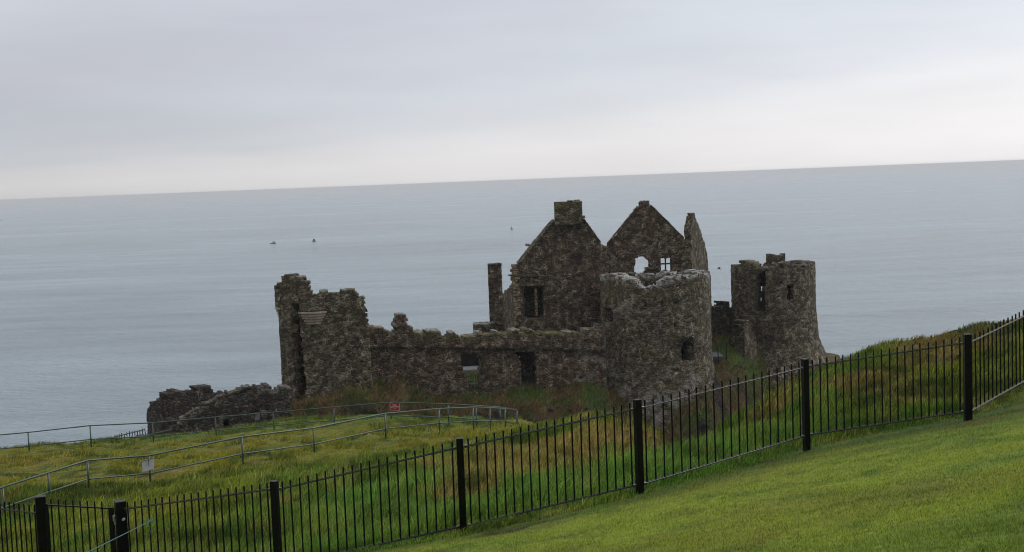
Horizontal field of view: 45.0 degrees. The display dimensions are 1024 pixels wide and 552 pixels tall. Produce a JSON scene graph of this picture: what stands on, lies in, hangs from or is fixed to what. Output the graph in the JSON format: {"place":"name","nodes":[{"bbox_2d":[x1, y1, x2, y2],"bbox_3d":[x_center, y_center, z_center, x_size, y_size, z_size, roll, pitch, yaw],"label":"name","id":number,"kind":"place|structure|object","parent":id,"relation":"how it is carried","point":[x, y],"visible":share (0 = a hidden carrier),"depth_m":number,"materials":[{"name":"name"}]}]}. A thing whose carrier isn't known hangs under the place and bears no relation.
{"place":"outdoors","nodes":[
{"label":"outdoors","id":0,"kind":"place"},
{"bbox_2d":[463,366,478,371],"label":"paving","id":1,"kind":"structure","parent":0,"point":[467,368],"depth_m":111.07,"materials":[{"name":"grey stone"}]},
{"bbox_2d":[0,161,1023,447],"bbox_3d":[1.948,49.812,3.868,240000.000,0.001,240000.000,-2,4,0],"label":"sea","id":2,"kind":"structure","parent":0,"point":[116,313],"depth_m":805.26,"materials":[{"name":"liquid"}]},
{"bbox_2d":[0,321,1023,551],"bbox_3d":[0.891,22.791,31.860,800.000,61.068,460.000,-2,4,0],"label":"ground","id":3,"kind":"structure","parent":0,"point":[358,410],"depth_m":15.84,"materials":[{"name":"green plant"}]},
{"bbox_2d":[0,494,47,551],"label":"metal fence","id":4,"kind":"object","parent":3,"relation":"on","point":[40,523],"visible":1,"depth_m":18.91,"materials":[{"name":"black metal"}]},
{"bbox_2d":[88,519,152,551],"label":"handrail","id":5,"kind":"object","parent":3,"relation":"on","point":[150,520],"visible":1,"depth_m":17.12,"materials":[{"name":"grey metal"}]},
{"bbox_2d":[109,428,145,438],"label":"paling fence","id":6,"kind":"object","parent":3,"relation":"on","point":[132,432],"visible":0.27,"depth_m":85.80,"materials":[{"name":"grey wood"}]},
{"bbox_2d":[131,428,171,438],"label":"paling fence","id":7,"kind":"object","parent":3,"relation":"on","point":[156,432],"visible":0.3,"depth_m":78.23,"materials":[{"name":"grey wood"}]},
{"bbox_2d":[146,384,223,435],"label":"wall","id":8,"kind":"structure","parent":3,"relation":"on","point":[170,404],"depth_m":91.39,"materials":[{"name":"stone"}]},
{"bbox_2d":[177,382,291,432],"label":"wall","id":9,"kind":"structure","parent":3,"relation":"on","point":[255,398],"depth_m":88.11,"materials":[{"name":"grey stone"}]},
{"bbox_2d":[0,402,516,451],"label":"handrail","id":10,"kind":"object","parent":3,"relation":"on","point":[273,425],"visible":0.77,"depth_m":69.23,"materials":[{"name":"grey metal"}]},
{"bbox_2d":[390,403,399,410],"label":"warning sign","id":11,"kind":"object","parent":10,"relation":"attached to","point":[395,406],"visible":1,"depth_m":70.66,"materials":[{"name":"red paint"}]},
{"bbox_2d":[0,407,518,511],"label":"handrail","id":12,"kind":"object","parent":3,"relation":"on","point":[149,473],"visible":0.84,"depth_m":46.06,"materials":[{"name":"grey metal"}]},
{"bbox_2d":[142,457,153,472],"bbox_3d":[-12.846,6.673,43.597,0.710,0.630,0.057,1,5,36],"label":"notice board","id":13,"kind":"object","parent":12,"relation":"attached to","point":[146,467],"visible":1,"depth_m":43.61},
{"bbox_2d":[0,383,619,516],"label":"pasture grass","id":14,"kind":"structure","parent":3,"relation":"on","point":[294,453],"depth_m":56.53,"materials":[{"name":"green plant"}]},
{"bbox_2d":[274,273,372,402],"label":"gatehouse","id":15,"kind":"object","parent":3,"relation":"on","point":[324,335],"visible":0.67,"depth_m":95.16,"materials":[{"name":"grey stone"}]},
{"bbox_2d":[460,353,478,366],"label":"window","id":16,"kind":"structure","parent":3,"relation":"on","point":[470,359],"depth_m":113.19,"materials":[{"name":"stone"}]},
{"bbox_2d":[369,312,606,396],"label":"curtain wall","id":17,"kind":"structure","parent":3,"relation":"on","point":[429,358],"depth_m":99.46,"materials":[{"name":"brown stone"}]},
{"bbox_2d":[473,321,494,332],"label":"round turret base","id":18,"kind":"object","parent":17,"relation":"on","point":[485,326],"visible":0.19,"depth_m":115.84,"materials":[{"name":"grey stone"}]},
{"bbox_2d":[488,263,503,331],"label":"chimney stub","id":19,"kind":"object","parent":3,"relation":"on","point":[496,313],"visible":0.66,"depth_m":119.23,"materials":[{"name":"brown stone"}]},
{"bbox_2d":[0,316,1023,551],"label":"rough grass","id":20,"kind":"structure","parent":3,"relation":"on","point":[246,479],"depth_m":23.69,"materials":[{"name":"green plant"}]},
{"bbox_2d":[262,346,775,424],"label":"fallen rubble","id":21,"kind":"object","parent":3,"relation":"on","point":[551,409],"visible":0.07,"depth_m":98.07,"materials":[{"name":"stone"}]},
{"bbox_2d":[114,334,972,551],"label":"metal fence","id":22,"kind":"object","parent":3,"relation":"on","point":[121,509],"visible":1,"depth_m":17.15,"materials":[{"name":"black metal"}]},
{"bbox_2d":[44,499,116,551],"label":"metal gate","id":23,"kind":"structure","parent":22,"relation":"attached to","point":[112,523],"depth_m":18.56,"materials":[{"name":"black metal"}]},
{"bbox_2d":[278,331,832,442],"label":"crag grass","id":24,"kind":"structure","parent":3,"relation":"on","point":[721,368],"depth_m":98.65,"materials":[{"name":"green plant"}]},
{"bbox_2d":[501,199,712,337],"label":"manor house","id":25,"kind":"structure","parent":3,"relation":"on","point":[566,259],"depth_m":109.90,"materials":[{"name":"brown stone"}]},
{"bbox_2d":[599,269,714,429],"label":"round tower","id":26,"kind":"structure","parent":3,"relation":"on","point":[658,332],"depth_m":102.58,"materials":[{"name":"grey stone"}]},
{"bbox_2d":[712,301,731,337],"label":"castle wall","id":27,"kind":"structure","parent":3,"relation":"on","point":[721,317],"depth_m":119.35,"materials":[{"name":"stone"}]},
{"bbox_2d":[728,319,758,364],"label":"wall fragment","id":28,"kind":"object","parent":3,"relation":"on","point":[742,338],"depth_m":113.68,"materials":[{"name":"grey stone"}]},
{"bbox_2d":[730,253,829,385],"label":"round tower","id":29,"kind":"structure","parent":3,"relation":"on","point":[779,312],"depth_m":116.06,"materials":[{"name":"grey stone"}]},
{"bbox_2d":[972,310,1023,410],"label":"metal fence","id":30,"kind":"object","parent":3,"relation":"on","point":[991,332],"visible":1,"depth_m":19.50,"materials":[{"name":"black metal"}]},
{"bbox_2d":[0,0,1023,200],"label":"sky","id":31,"kind":"structure","parent":0,"point":[99,98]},
{"bbox_2d":[712,352,723,359],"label":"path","id":32,"kind":"structure","parent":0,"point":[715,355],"depth_m":109.92,"materials":[{"name":"grey stone"}]},
{"bbox_2d":[712,343,726,363],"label":"bridge railing","id":33,"kind":"object","parent":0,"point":[718,354],"visible":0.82,"depth_m":108.69,"materials":[{"name":"black paint"}]}
]}

